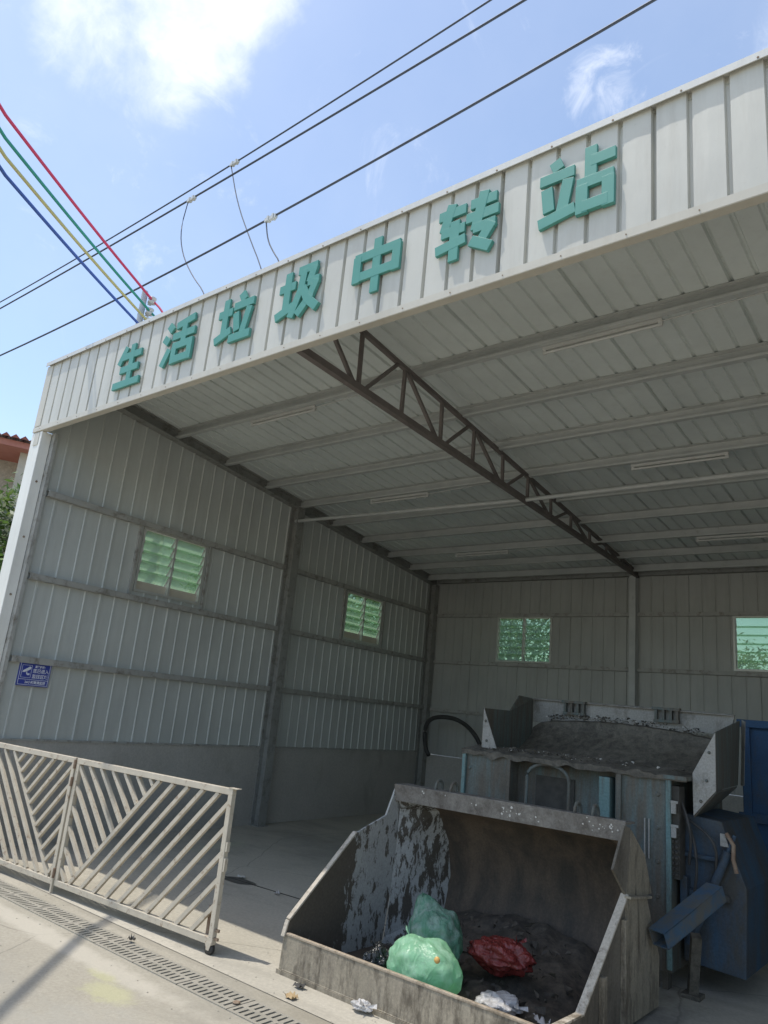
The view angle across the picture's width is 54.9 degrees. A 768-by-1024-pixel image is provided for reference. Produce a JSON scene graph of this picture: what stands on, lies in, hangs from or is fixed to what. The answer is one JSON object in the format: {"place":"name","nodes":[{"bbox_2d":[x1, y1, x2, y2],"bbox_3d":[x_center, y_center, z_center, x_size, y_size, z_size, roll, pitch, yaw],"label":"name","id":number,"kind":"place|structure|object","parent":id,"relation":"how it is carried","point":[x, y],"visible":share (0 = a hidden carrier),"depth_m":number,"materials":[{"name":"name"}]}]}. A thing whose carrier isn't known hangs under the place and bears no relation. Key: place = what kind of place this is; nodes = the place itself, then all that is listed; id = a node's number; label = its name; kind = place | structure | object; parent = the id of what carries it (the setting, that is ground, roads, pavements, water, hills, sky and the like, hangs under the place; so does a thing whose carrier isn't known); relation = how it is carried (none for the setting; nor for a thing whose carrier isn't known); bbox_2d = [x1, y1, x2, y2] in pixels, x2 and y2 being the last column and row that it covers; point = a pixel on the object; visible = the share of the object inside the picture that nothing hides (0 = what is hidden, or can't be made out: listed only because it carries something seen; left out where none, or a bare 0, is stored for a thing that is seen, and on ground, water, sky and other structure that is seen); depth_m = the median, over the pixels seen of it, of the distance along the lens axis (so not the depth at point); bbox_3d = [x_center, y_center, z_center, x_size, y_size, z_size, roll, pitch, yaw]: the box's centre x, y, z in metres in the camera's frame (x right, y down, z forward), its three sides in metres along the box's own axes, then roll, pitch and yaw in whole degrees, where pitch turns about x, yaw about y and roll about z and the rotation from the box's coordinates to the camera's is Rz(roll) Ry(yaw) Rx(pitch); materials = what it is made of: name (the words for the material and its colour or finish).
{"place":"outdoors","nodes":[
{"label":"outdoors","id":0,"kind":"place"},
{"bbox_2d":[0,871,333,1023],"bbox_3d":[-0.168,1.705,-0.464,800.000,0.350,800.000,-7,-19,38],"label":"ground","id":1,"kind":"structure","parent":0,"point":[96,988],"depth_m":4.15,"materials":[{"name":"concrete"}]},
{"bbox_2d":[0,472,21,571],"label":"tree","id":2,"kind":"object","parent":1,"relation":"on","point":[7,509],"visible":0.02,"depth_m":14.01,"materials":[{"name":"green plant"}]},
{"bbox_2d":[0,880,26,894],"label":"drain cover","id":3,"kind":"object","parent":1,"relation":"on","point":[6,888],"visible":0.64,"depth_m":5.77,"materials":[{"name":"concrete"}]},
{"bbox_2d":[0,892,55,909],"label":"drain cover","id":4,"kind":"object","parent":1,"relation":"on","point":[27,900],"visible":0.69,"depth_m":5.52,"materials":[{"name":"concrete"}]},
{"bbox_2d":[28,906,86,925],"bbox_3d":[-2.321,2.889,5.245,0.432,0.056,0.212,-7,-19,38],"label":"drain cover","id":5,"kind":"object","parent":1,"relation":"on","point":[57,915],"visible":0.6,"depth_m":5.24,"materials":[{"name":"concrete"}]},
{"bbox_2d":[59,921,121,942],"bbox_3d":[-1.978,2.847,4.973,0.432,0.056,0.212,-7,-19,38],"label":"drain cover","id":6,"kind":"object","parent":1,"relation":"on","point":[90,931],"visible":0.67,"depth_m":4.97,"materials":[{"name":"concrete"}]},
{"bbox_2d":[0,432,202,592],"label":"house","id":7,"kind":"structure","parent":1,"relation":"on","point":[156,553],"depth_m":21.02,"materials":[{"name":"beige tile"}]},
{"bbox_2d":[94,937,161,962],"bbox_3d":[-1.635,2.808,4.699,0.432,0.056,0.212,-7,-19,38],"label":"drain cover","id":8,"kind":"object","parent":1,"relation":"on","point":[127,949],"visible":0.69,"depth_m":4.70,"materials":[{"name":"metal"}]},
{"bbox_2d":[133,956,205,984],"bbox_3d":[-1.292,2.766,4.427,0.432,0.056,0.212,-7,-19,38],"label":"drain cover","id":9,"kind":"object","parent":1,"relation":"on","point":[170,970],"visible":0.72,"depth_m":4.42,"materials":[{"name":"metal"}]},
{"bbox_2d":[0,883,375,1021],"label":"grit","id":10,"kind":"object","parent":1,"relation":"on","point":[137,980],"visible":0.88,"depth_m":4.41,"materials":[{"name":"gravel"}]},
{"bbox_2d":[179,555,199,593],"bbox_3d":[-3.298,2.946,15.638,2.940,5.101,3.270,-7,-19,38],"label":"tree","id":11,"kind":"object","parent":1,"relation":"on","point":[193,586],"visible":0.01,"depth_m":15.63,"materials":[{"name":"green plant"}]},
{"bbox_2d":[177,977,254,1009],"bbox_3d":[-0.950,2.726,4.154,0.432,0.056,0.212,-7,-19,38],"label":"drain cover","id":12,"kind":"object","parent":1,"relation":"on","point":[215,992],"visible":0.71,"depth_m":4.15,"materials":[{"name":"metal"}]},
{"bbox_2d":[227,1000,305,1023],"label":"drain cover","id":13,"kind":"object","parent":1,"relation":"on","point":[255,1012],"visible":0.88,"depth_m":3.92,"materials":[{"name":"metal"}]},
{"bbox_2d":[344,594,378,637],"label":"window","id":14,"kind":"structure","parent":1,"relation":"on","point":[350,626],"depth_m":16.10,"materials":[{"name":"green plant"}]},
{"bbox_2d":[347,594,378,631],"bbox_3d":[-1.268,3.512,18.932,4.083,6.112,4.244,11,-16,-19],"label":"tree","id":15,"kind":"object","parent":1,"relation":"on","point":[353,597],"depth_m":18.74,"materials":[{"name":"green plant"}]},
{"bbox_2d":[499,619,543,660],"bbox_3d":[2.397,4.210,21.438,4.662,6.776,4.906,-7,-19,38],"label":"tree","id":16,"kind":"object","parent":1,"relation":"on","point":[517,642],"visible":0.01,"depth_m":21.48,"materials":[{"name":"green plant"}]},
{"bbox_2d":[499,619,549,661],"bbox_3d":[3.023,4.074,19.074,4.646,5.919,4.187,-7,-19,38],"label":"tree","id":17,"kind":"object","parent":1,"relation":"on","point":[511,652],"visible":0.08,"depth_m":18.74,"materials":[{"name":"green plant"}]},
{"bbox_2d":[527,619,549,661],"bbox_3d":[4.954,3.982,16.903,3.903,5.324,4.152,13,-17,-24],"label":"tree","id":18,"kind":"object","parent":1,"relation":"on","point":[543,640],"visible":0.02,"depth_m":17.46,"materials":[{"name":"green plant"}]},
{"bbox_2d":[737,632,767,669],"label":"tree","id":19,"kind":"object","parent":1,"relation":"on","point":[750,661],"visible":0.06,"depth_m":18.84,"materials":[{"name":"green plant"}]},
{"bbox_2d":[0,813,767,1023],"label":"floor","id":20,"kind":"structure","parent":0,"point":[292,858],"depth_m":5.86,"materials":[{"name":"concrete"}]},
{"bbox_2d":[0,742,77,892],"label":"gate panel","id":21,"kind":"structure","parent":20,"relation":"on","point":[46,877],"depth_m":6.19,"materials":[{"name":"beige paint"}]},
{"bbox_2d":[53,758,241,954],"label":"gate panel","id":22,"kind":"structure","parent":20,"relation":"on","point":[208,938],"depth_m":5.34,"materials":[{"name":"beige paint"}]},
{"bbox_2d":[225,876,255,884],"bbox_3d":[-1.321,3.363,6.744,0.358,0.001,0.170,-7,-19,38],"label":"drain cover","id":23,"kind":"object","parent":20,"relation":"on","point":[237,880],"visible":0.88,"depth_m":6.75,"materials":[{"name":"metal"}]},
{"bbox_2d":[285,991,298,998],"bbox_3d":[-0.523,2.728,4.176,0.077,0.029,0.057,-7,-19,38],"label":"dry leaf","id":24,"kind":"object","parent":20,"relation":"on","point":[290,995],"visible":1,"depth_m":4.17,"materials":[{"name":"beige plant"}]},
{"bbox_2d":[293,982,305,988],"bbox_3d":[-0.492,2.771,4.337,0.079,0.036,0.050,-7,-19,38],"label":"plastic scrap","id":25,"kind":"object","parent":20,"relation":"on","point":[300,985],"visible":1,"depth_m":4.33,"materials":[{"name":"grey plastic"}]},
{"bbox_2d":[225,876,385,925],"bbox_3d":[-0.507,3.288,6.169,2.453,0.003,0.014,-6,-19,36],"label":"floor joint","id":26,"kind":"object","parent":20,"relation":"on","point":[267,889],"depth_m":6.56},
{"bbox_2d":[351,998,376,1011],"bbox_3d":[-0.113,2.708,4.081,0.101,0.072,0.160,12,-17,-23],"label":"rubbish bag","id":27,"kind":"object","parent":20,"relation":"on","point":[359,1004],"visible":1,"depth_m":4.06,"materials":[{"name":"white plastic"}]},
{"bbox_2d":[0,48,767,846],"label":"shed","id":28,"kind":"structure","parent":20,"relation":"on","point":[262,680],"depth_m":8.43,"materials":[{"name":"grey metal"}]},
{"bbox_2d":[15,662,51,687],"bbox_3d":[-3.572,1.659,7.549,0.012,0.235,0.345,-5,-19,35],"label":"warning sign","id":29,"kind":"object","parent":28,"relation":"attached to","point":[34,675],"visible":1,"depth_m":7.54,"materials":[{"name":"blue metal"}]},
{"bbox_2d":[111,343,143,391],"bbox_3d":[-2.408,-1.390,7.033,0.437,0.449,0.054,-7,-19,38],"label":"sign letter","id":30,"kind":"object","parent":28,"relation":"attached to","point":[132,365],"visible":1,"depth_m":7.00,"materials":[{"name":"teal plastic"}]},
{"bbox_2d":[135,290,156,323],"bbox_3d":[-3.489,0.282,9.105,0.223,6.760,0.123,10,-16,-14],"label":"insulator pole","id":31,"kind":"object","parent":28,"relation":"attached to","point":[139,318],"visible":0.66,"depth_m":9.90,"materials":[{"name":"grey ceramic"}]},
{"bbox_2d":[0,165,138,323],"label":"coloured cable","id":32,"kind":"object","parent":31,"relation":"attached to","point":[30,204],"visible":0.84,"depth_m":7.72,"materials":[{"name":"blue plastic"}]},
{"bbox_2d":[0,146,146,319],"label":"coloured cable","id":33,"kind":"object","parent":31,"relation":"attached to","point":[27,183],"visible":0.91,"depth_m":7.86,"materials":[{"name":"plastic"}]},
{"bbox_2d":[0,127,154,315],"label":"coloured cable","id":34,"kind":"object","parent":31,"relation":"attached to","point":[23,160],"visible":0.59,"depth_m":7.96,"materials":[{"name":"green plastic"}]},
{"bbox_2d":[0,103,162,312],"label":"coloured cable","id":35,"kind":"object","parent":31,"relation":"attached to","point":[19,133],"visible":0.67,"depth_m":8.04,"materials":[{"name":"plastic"}]},
{"bbox_2d":[132,527,207,604],"bbox_3d":[-2.634,0.680,9.132,0.099,0.774,1.002,-5,-19,35],"label":"window","id":36,"kind":"structure","parent":28,"relation":"in","point":[165,591],"depth_m":9.12,"materials":[{"name":"metal"}]},
{"bbox_2d":[159,312,197,368],"bbox_3d":[-1.820,-1.514,6.581,0.475,0.456,0.058,-7,-19,38],"label":"sign letter","id":37,"kind":"object","parent":28,"relation":"attached to","point":[172,356],"visible":1,"depth_m":6.53,"materials":[{"name":"teal plastic"}]},
{"bbox_2d":[213,290,256,346],"bbox_3d":[-1.222,-1.597,6.110,0.466,0.458,0.056,-7,-19,38],"label":"sign letter","id":38,"kind":"object","parent":28,"relation":"attached to","point":[241,330],"visible":1,"depth_m":6.06,"materials":[{"name":"teal plastic"}]},
{"bbox_2d":[0,0,491,302],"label":"overhead line","id":39,"kind":"object","parent":28,"relation":"attached to","point":[234,163],"visible":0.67,"depth_m":10.04,"materials":[{"name":"metal"}]},
{"bbox_2d":[0,0,526,308],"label":"overhead line","id":40,"kind":"object","parent":28,"relation":"attached to","point":[191,199],"visible":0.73,"depth_m":9.32,"materials":[{"name":"rubber"}]},
{"bbox_2d":[274,260,321,322],"bbox_3d":[-0.638,-1.666,5.643,0.489,0.447,0.060,-7,-19,38],"label":"sign letter","id":41,"kind":"object","parent":28,"relation":"attached to","point":[306,292],"visible":1,"depth_m":5.60,"materials":[{"name":"teal plastic"}]},
{"bbox_2d":[250,387,385,426],"bbox_3d":[-0.739,-1.097,7.795,1.960,0.079,0.040,-7,-19,38],"label":"tube lamp","id":42,"kind":"object","parent":28,"relation":"attached to","point":[296,412],"visible":0.98,"depth_m":8.00,"materials":[{"name":"white plastic"}]},
{"bbox_2d":[0,0,656,355],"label":"overhead line","id":43,"kind":"object","parent":28,"relation":"attached to","point":[269,219],"visible":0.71,"depth_m":7.41,"materials":[{"name":"metal"}]},
{"bbox_2d":[342,590,382,646],"bbox_3d":[-0.368,1.775,12.267,0.097,0.779,1.022,-5,-19,35],"label":"window","id":44,"kind":"structure","parent":28,"relation":"in","point":[359,637],"depth_m":12.28,"materials":[{"name":"metal"}]},
{"bbox_2d":[351,236,402,293],"bbox_3d":[-0.043,-1.721,5.167,0.427,0.435,0.054,-7,-19,38],"label":"sign letter","id":45,"kind":"object","parent":28,"relation":"attached to","point":[378,268],"visible":1,"depth_m":5.14,"materials":[{"name":"teal plastic"}]},
{"bbox_2d":[370,483,491,503],"bbox_3d":[0.572,-0.235,9.635,1.920,0.079,0.040,-7,-19,38],"label":"tube lamp","id":46,"kind":"object","parent":28,"relation":"attached to","point":[401,497],"visible":0.97,"depth_m":9.85,"materials":[{"name":"white plastic"}]},
{"bbox_2d":[435,189,500,263],"bbox_3d":[0.534,-1.799,4.707,0.469,0.466,0.059,-7,-19,38],"label":"sign letter","id":47,"kind":"object","parent":28,"relation":"attached to","point":[481,218],"visible":1,"depth_m":4.68,"materials":[{"name":"teal plastic"}]},
{"bbox_2d":[455,546,559,557],"bbox_3d":[1.915,0.611,11.414,1.910,0.079,0.040,-7,-19,38],"label":"tube lamp","id":48,"kind":"object","parent":28,"relation":"attached to","point":[500,552],"visible":1,"depth_m":11.64,"materials":[{"name":"white plastic"}]},
{"bbox_2d":[495,617,552,663],"bbox_3d":[2.412,2.195,12.713,1.050,0.789,0.093,-7,-19,38],"label":"window","id":49,"kind":"structure","parent":28,"relation":"in","point":[524,633],"depth_m":12.71,"materials":[{"name":"metal"}]},
{"bbox_2d":[537,144,616,232],"bbox_3d":[1.111,-1.875,4.250,0.470,0.457,0.059,-7,-19,38],"label":"sign letter","id":50,"kind":"object","parent":28,"relation":"attached to","point":[584,203],"visible":1,"depth_m":4.21,"materials":[{"name":"teal plastic"}]},
{"bbox_2d":[542,290,767,354],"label":"tube lamp","id":51,"kind":"object","parent":28,"relation":"attached to","point":[617,332],"visible":1,"depth_m":5.75,"materials":[{"name":"white plastic"}]},
{"bbox_2d":[631,452,728,470],"bbox_3d":[3.048,-0.519,7.660,0.980,0.061,0.040,-7,-19,38],"label":"tube lamp","id":52,"kind":"object","parent":28,"relation":"attached to","point":[694,459],"visible":1,"depth_m":7.63,"materials":[{"name":"white plastic"}]},
{"bbox_2d":[696,532,767,541],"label":"tube lamp","id":53,"kind":"object","parent":28,"relation":"attached to","point":[734,536],"visible":1,"depth_m":9.39,"materials":[{"name":"white plastic"}]},
{"bbox_2d":[732,616,767,671],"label":"window","id":54,"kind":"structure","parent":28,"relation":"in","point":[735,651],"depth_m":10.56,"materials":[{"name":"metal"}]},
{"bbox_2d":[276,779,658,1023],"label":"loader bucket","id":55,"kind":"object","parent":20,"relation":"on","point":[580,876],"visible":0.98,"depth_m":5.00,"materials":[{"name":"paint"}]},
{"bbox_2d":[362,938,388,968],"bbox_3d":[-0.033,2.693,4.400,0.187,0.277,0.227,-7,-19,38],"label":"rubbish bag","id":56,"kind":"object","parent":55,"relation":"in","point":[377,954],"visible":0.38,"depth_m":4.37,"materials":[{"name":"black plastic"}]},
{"bbox_2d":[455,909,596,1023],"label":"refuse heap","id":57,"kind":"object","parent":55,"relation":"in","point":[551,986],"visible":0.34,"depth_m":4.59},
{"bbox_2d":[386,926,462,993],"bbox_3d":[0.233,2.588,4.222,0.480,0.386,0.322,-7,-19,38],"label":"rubbish bag","id":58,"kind":"object","parent":57,"relation":"on","point":[433,962],"visible":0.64,"depth_m":4.12,"materials":[{"name":"green plastic"}]},
{"bbox_2d":[407,892,462,960],"bbox_3d":[0.315,2.580,4.529,0.367,0.448,0.320,-7,-19,38],"label":"rubbish bag","id":59,"kind":"object","parent":57,"relation":"on","point":[431,917],"visible":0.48,"depth_m":4.46,"materials":[{"name":"green plastic"}]},
{"bbox_2d":[475,990,527,1015],"bbox_3d":[0.649,2.731,4.100,0.300,0.110,0.255,-7,-19,38],"label":"rubbish bag","id":60,"kind":"object","parent":57,"relation":"on","point":[505,1001],"visible":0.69,"depth_m":4.06,"materials":[{"name":"white plastic"}]},
{"bbox_2d":[467,935,536,977],"bbox_3d":[0.711,2.649,4.447,0.460,0.252,0.311,-7,-19,38],"label":"rubbish bag","id":61,"kind":"object","parent":57,"relation":"on","point":[498,956],"visible":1,"depth_m":4.35,"materials":[{"name":"red plastic"}]},
{"bbox_2d":[533,1013,550,1023],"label":"paper scrap","id":62,"kind":"object","parent":57,"relation":"on","point":[541,1020],"visible":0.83,"depth_m":4.03,"materials":[{"name":"white paper"}]},
{"bbox_2d":[460,695,767,1002],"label":"compactor","id":63,"kind":"object","parent":20,"relation":"on","point":[657,777],"visible":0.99,"depth_m":5.42,"materials":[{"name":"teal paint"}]},
{"bbox_2d":[423,715,480,756],"bbox_3d":[1.161,4.213,12.223,0.182,1.625,1.440,18,-20,-39],"label":"hose","id":64,"kind":"object","parent":63,"relation":"attached to","point":[458,720],"visible":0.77,"depth_m":12.61,"materials":[{"name":"black rubber"}]},
{"bbox_2d":[736,719,767,850],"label":"waste container","id":65,"kind":"object","parent":20,"relation":"on","point":[755,796],"visible":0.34,"depth_m":6.97,"materials":[{"name":"blue metal"}]},
{"bbox_2d":[0,0,767,669],"label":"sky","id":66,"kind":"structure","parent":0,"point":[130,105],"materials":[{"name":"blue"}]}
]}

